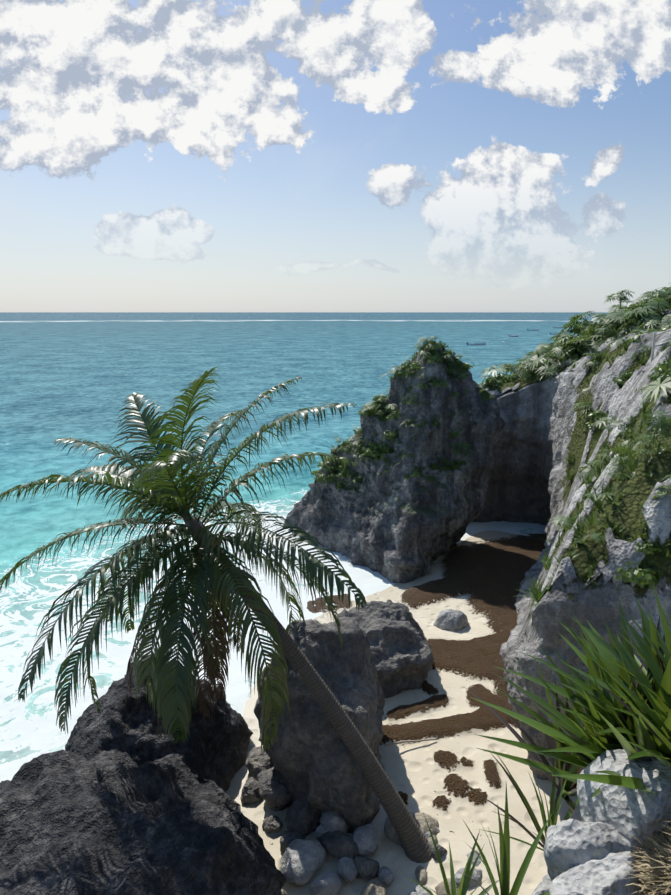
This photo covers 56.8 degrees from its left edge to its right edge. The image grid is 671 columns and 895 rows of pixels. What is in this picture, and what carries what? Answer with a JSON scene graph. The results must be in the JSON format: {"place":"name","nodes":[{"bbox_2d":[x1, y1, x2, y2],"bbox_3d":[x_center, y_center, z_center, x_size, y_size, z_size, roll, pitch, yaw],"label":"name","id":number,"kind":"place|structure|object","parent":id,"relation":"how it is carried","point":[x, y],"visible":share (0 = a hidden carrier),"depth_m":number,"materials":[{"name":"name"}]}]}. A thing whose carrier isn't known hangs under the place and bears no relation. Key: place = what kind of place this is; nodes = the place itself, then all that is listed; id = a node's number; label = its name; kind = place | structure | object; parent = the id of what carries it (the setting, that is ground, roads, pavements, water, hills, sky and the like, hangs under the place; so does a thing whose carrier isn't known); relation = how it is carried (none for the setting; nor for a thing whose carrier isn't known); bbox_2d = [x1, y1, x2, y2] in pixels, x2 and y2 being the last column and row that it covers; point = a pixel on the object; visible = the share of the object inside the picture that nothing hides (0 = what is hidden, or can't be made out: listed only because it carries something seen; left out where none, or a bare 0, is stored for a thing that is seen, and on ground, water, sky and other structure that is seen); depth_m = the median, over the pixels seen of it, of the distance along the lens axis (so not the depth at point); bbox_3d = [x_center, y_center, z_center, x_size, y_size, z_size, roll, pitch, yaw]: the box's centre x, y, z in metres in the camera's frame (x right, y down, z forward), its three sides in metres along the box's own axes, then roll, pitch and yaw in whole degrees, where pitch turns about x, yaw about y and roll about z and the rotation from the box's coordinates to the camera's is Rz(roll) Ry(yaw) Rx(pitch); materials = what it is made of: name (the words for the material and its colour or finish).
{"place":"outdoors","nodes":[
{"label":"outdoors","id":0,"kind":"place"},
{"bbox_2d":[0,312,609,781],"bbox_3d":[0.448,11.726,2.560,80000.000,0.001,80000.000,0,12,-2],"label":"sea water","id":1,"kind":"structure","parent":0,"point":[80,376],"depth_m":72.39,"materials":[{"name":"teal liquid"}]},
{"bbox_2d":[467,342,485,344],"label":"fishing boat","id":2,"kind":"object","parent":1,"relation":"on","point":[483,343],"visible":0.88,"depth_m":231.89,"materials":[{"name":"paint"}]},
{"bbox_2d":[0,0,670,311],"label":"sky","id":3,"kind":"structure","parent":0,"point":[156,155],"materials":[{"name":"blue"}]},
{"bbox_2d":[226,530,582,894],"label":"beach sand","id":4,"kind":"structure","parent":0,"point":[448,775],"depth_m":17.03,"materials":[{"name":"beige sand"}]},
{"bbox_2d":[0,748,285,894],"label":"rock","id":5,"kind":"object","parent":4,"relation":"on","point":[113,821],"visible":0.96,"depth_m":11.64,"materials":[{"name":"grey stone"}]},
{"bbox_2d":[65,653,252,791],"bbox_3d":[-4.734,7.986,16.412,4.861,4.648,4.577,0,12,-2],"label":"rock","id":6,"kind":"object","parent":4,"relation":"on","point":[214,747],"visible":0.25,"depth_m":15.67,"materials":[{"name":"grey stone"}]},
{"bbox_2d":[0,367,431,862],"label":"coconut palm","id":7,"kind":"object","parent":4,"relation":"on","point":[170,497],"depth_m":12.62,"materials":[{"name":"green plant"}]},
{"bbox_2d":[196,536,218,560],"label":"coconuts","id":8,"kind":"object","parent":7,"relation":"attached to","point":[211,541],"visible":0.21,"depth_m":13.35,"materials":[{"name":"brown"}]},
{"bbox_2d":[240,777,260,804],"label":"beach boulder","id":9,"kind":"object","parent":4,"relation":"on","point":[250,794],"visible":0.85,"depth_m":15.44,"materials":[{"name":"grey stone"}]},
{"bbox_2d":[245,746,273,779],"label":"beach boulder","id":10,"kind":"object","parent":4,"relation":"on","point":[258,761],"visible":0.65,"depth_m":16.12,"materials":[{"name":"grey stone"}]},
{"bbox_2d":[262,815,282,832],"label":"beach boulder","id":11,"kind":"object","parent":4,"relation":"on","point":[272,823],"visible":0.88,"depth_m":14.51,"materials":[{"name":"grey stone"}]},
{"bbox_2d":[257,766,292,810],"bbox_3d":[-1.364,8.475,15.320,1.201,0.926,1.038,0,12,-2],"label":"beach boulder","id":12,"kind":"object","parent":4,"relation":"on","point":[275,795],"visible":0.65,"depth_m":14.95,"materials":[{"name":"grey stone"}]},
{"bbox_2d":[280,830,305,853],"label":"beach boulder","id":13,"kind":"object","parent":4,"relation":"on","point":[288,837],"visible":0.35,"depth_m":13.91,"materials":[{"name":"grey stone"}]},
{"bbox_2d":[280,839,325,884],"bbox_3d":[-0.688,8.904,13.293,0.984,0.483,0.908,0,12,-2],"label":"boulder","id":14,"kind":"object","parent":4,"relation":"on","point":[302,861],"visible":0.98,"depth_m":13.18,"materials":[{"name":"stone"}]},
{"bbox_2d":[285,798,320,834],"bbox_3d":[-0.725,8.674,14.520,0.938,0.855,0.899,0,12,-2],"label":"beach boulder","id":15,"kind":"object","parent":4,"relation":"on","point":[303,816],"visible":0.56,"depth_m":14.33,"materials":[{"name":"grey stone"}]},
{"bbox_2d":[254,617,384,833],"bbox_3d":[-0.310,7.528,16.001,3.484,6.444,4.592,0,12,-2],"label":"rock","id":16,"kind":"object","parent":4,"relation":"on","point":[315,764],"visible":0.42,"depth_m":14.48,"materials":[{"name":"grey stone"}]},
{"bbox_2d":[315,824,329,839],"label":"beach rubble","id":17,"kind":"object","parent":4,"relation":"on","point":[321,829],"visible":0.56,"depth_m":14.00,"materials":[{"name":"stone"}]},
{"bbox_2d":[309,871,340,894],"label":"beach rubble","id":18,"kind":"object","parent":4,"relation":"on","point":[328,883],"visible":1,"depth_m":12.61,"materials":[{"name":"stone"}]},
{"bbox_2d":[319,812,348,832],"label":"beach rubble","id":19,"kind":"object","parent":4,"relation":"on","point":[335,821],"visible":0.4,"depth_m":14.06,"materials":[{"name":"stone"}]},
{"bbox_2d":[320,831,358,858],"bbox_3d":[0.084,8.743,13.678,0.880,0.431,0.604,12,17,43],"label":"boulder","id":20,"kind":"object","parent":4,"relation":"on","point":[338,844],"visible":0.92,"depth_m":13.50,"materials":[{"name":"grey stone"}]},
{"bbox_2d":[337,857,357,881],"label":"beach rubble","id":21,"kind":"object","parent":4,"relation":"on","point":[347,871],"visible":0.98,"depth_m":12.99,"materials":[{"name":"stone"}]},
{"bbox_2d":[352,824,378,856],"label":"beach rubble","id":22,"kind":"object","parent":4,"relation":"on","point":[365,838],"visible":0.96,"depth_m":13.62,"materials":[{"name":"stone"}]},
{"bbox_2d":[354,856,379,879],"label":"beach rubble","id":23,"kind":"object","parent":4,"relation":"on","point":[367,868],"visible":1,"depth_m":13.03,"materials":[{"name":"grey stone"}]},
{"bbox_2d":[360,878,385,894],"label":"beach rubble","id":24,"kind":"object","parent":4,"relation":"on","point":[375,886],"visible":1,"depth_m":12.52,"materials":[{"name":"grey stone"}]},
{"bbox_2d":[337,600,433,697],"bbox_3d":[1.173,7.484,20.773,3.990,4.550,3.928,0,12,-2],"label":"rock","id":25,"kind":"object","parent":4,"relation":"on","point":[400,647],"visible":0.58,"depth_m":19.43,"materials":[{"name":"grey stone"}]},
{"bbox_2d":[378,866,393,884],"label":"beach rubble","id":26,"kind":"object","parent":4,"relation":"on","point":[385,876],"visible":0.98,"depth_m":12.91,"materials":[{"name":"stone"}]},
{"bbox_2d":[384,817,397,841],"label":"beach rubble","id":27,"kind":"object","parent":4,"relation":"on","point":[390,832],"visible":0.31,"depth_m":13.93,"materials":[{"name":"grey stone"}]},
{"bbox_2d":[285,341,505,583],"bbox_3d":[2.865,0.368,32.821,8.048,12.000,10.467,-10,16,-38],"label":"sea stack rock","id":28,"kind":"object","parent":4,"relation":"on","point":[411,514],"visible":0.92,"depth_m":29.98,"materials":[{"name":"grey stone"}]},
{"bbox_2d":[397,837,402,847],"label":"beach rubble","id":29,"kind":"object","parent":4,"relation":"on","point":[399,842],"visible":0.19,"depth_m":13.74,"materials":[{"name":"grey stone"}]},
{"bbox_2d":[384,739,436,746],"bbox_3d":[2.027,7.965,16.783,1.444,0.120,0.090,-2,12,-7],"label":"driftwood stick","id":30,"kind":"object","parent":4,"relation":"on","point":[394,743],"visible":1,"depth_m":16.75,"materials":[{"name":"beige wood"}]},
{"bbox_2d":[410,812,430,836],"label":"beach rubble","id":31,"kind":"object","parent":4,"relation":"on","point":[427,834],"visible":0.06,"depth_m":13.81,"materials":[{"name":"stone"}]},
{"bbox_2d":[415,865,427,884],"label":"beach rubble","id":32,"kind":"object","parent":4,"relation":"on","point":[421,872],"visible":0.92,"depth_m":12.91,"materials":[{"name":"grey stone"}]},
{"bbox_2d":[414,885,431,894],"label":"beach rubble","id":33,"kind":"object","parent":4,"relation":"on","point":[419,890],"visible":0.62,"depth_m":12.54,"materials":[{"name":"stone"}]},
{"bbox_2d":[413,812,438,834],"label":"beach rubble","id":34,"kind":"object","parent":4,"relation":"on","point":[420,820],"visible":0.42,"depth_m":14.05,"materials":[{"name":"grey stone"}]},
{"bbox_2d":[426,835,436,842],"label":"beach rubble","id":35,"kind":"object","parent":4,"relation":"on","point":[429,839],"visible":0.12,"depth_m":13.73,"materials":[{"name":"grey stone"}]},
{"bbox_2d":[428,842,446,859],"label":"beach rubble","id":36,"kind":"object","parent":4,"relation":"on","point":[442,850],"visible":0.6,"depth_m":13.37,"materials":[{"name":"grey stone"}]},
{"bbox_2d":[435,877,457,894],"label":"beach rubble","id":37,"kind":"object","parent":4,"relation":"on","point":[440,889],"visible":0.31,"depth_m":12.54,"materials":[{"name":"beige stone"}]},
{"bbox_2d":[433,609,467,630],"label":"rock","id":38,"kind":"object","parent":4,"relation":"on","point":[451,620],"visible":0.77,"depth_m":23.36,"materials":[{"name":"stone"}]},
{"bbox_2d":[454,867,481,888],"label":"beach rubble","id":39,"kind":"object","parent":4,"relation":"on","point":[477,875],"visible":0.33,"depth_m":12.71,"materials":[{"name":"stone"}]},
{"bbox_2d":[467,850,480,866],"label":"beach rubble","id":40,"kind":"object","parent":4,"relation":"on","point":[475,855],"visible":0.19,"depth_m":13.20,"materials":[{"name":"stone"}]},
{"bbox_2d":[532,874,550,894],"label":"limestone","id":41,"kind":"object","parent":4,"relation":"on","point":[543,886],"visible":0.23,"depth_m":2.80,"materials":[{"name":"grey stone"}]},
{"bbox_2d":[472,371,670,779],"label":"cliff","id":42,"kind":"structure","parent":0,"point":[525,482],"depth_m":22.69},
{"bbox_2d":[314,325,670,606],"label":"slope rosettes","id":43,"kind":"object","parent":42,"relation":"on","point":[537,595],"visible":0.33,"depth_m":20.04,"materials":[{"name":"green plant"}]},
{"bbox_2d":[481,303,670,891],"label":"headland top ground","id":44,"kind":"structure","parent":0,"point":[607,395],"depth_m":18.96,"materials":[{"name":"grey stone"}]},
{"bbox_2d":[311,284,670,588],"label":"shrubs","id":45,"kind":"object","parent":44,"relation":"on","point":[644,311],"visible":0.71,"depth_m":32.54,"materials":[{"name":"green plant"}]},
{"bbox_2d":[405,584,670,894],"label":"long-leaved plants","id":46,"kind":"object","parent":44,"relation":"on","point":[628,709],"visible":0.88,"depth_m":3.28,"materials":[{"name":"green plant"}]},
{"bbox_2d":[549,851,642,894],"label":"limestone","id":47,"kind":"object","parent":44,"relation":"on","point":[602,876],"visible":0.9,"depth_m":2.51,"materials":[{"name":"grey stone"}]},
{"bbox_2d":[543,819,649,893],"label":"limestone","id":48,"kind":"object","parent":44,"relation":"on","point":[570,843],"visible":0.5,"depth_m":2.67,"materials":[{"name":"grey stone"}]},
{"bbox_2d":[577,749,670,862],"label":"limestone","id":49,"kind":"object","parent":44,"relation":"on","point":[621,809],"visible":0.52,"depth_m":2.71,"materials":[{"name":"grey stone"}]},
{"bbox_2d":[617,799,670,894],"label":"dry grass tufts","id":50,"kind":"object","parent":44,"relation":"on","point":[657,874],"visible":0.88,"depth_m":2.48,"materials":[{"name":"beige plant"}]},
{"bbox_2d":[650,329,670,362],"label":"cliff top fence","id":51,"kind":"object","parent":44,"relation":"on","point":[653,345],"visible":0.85,"depth_m":24.61,"materials":[{"name":"grey wood"}]}
]}

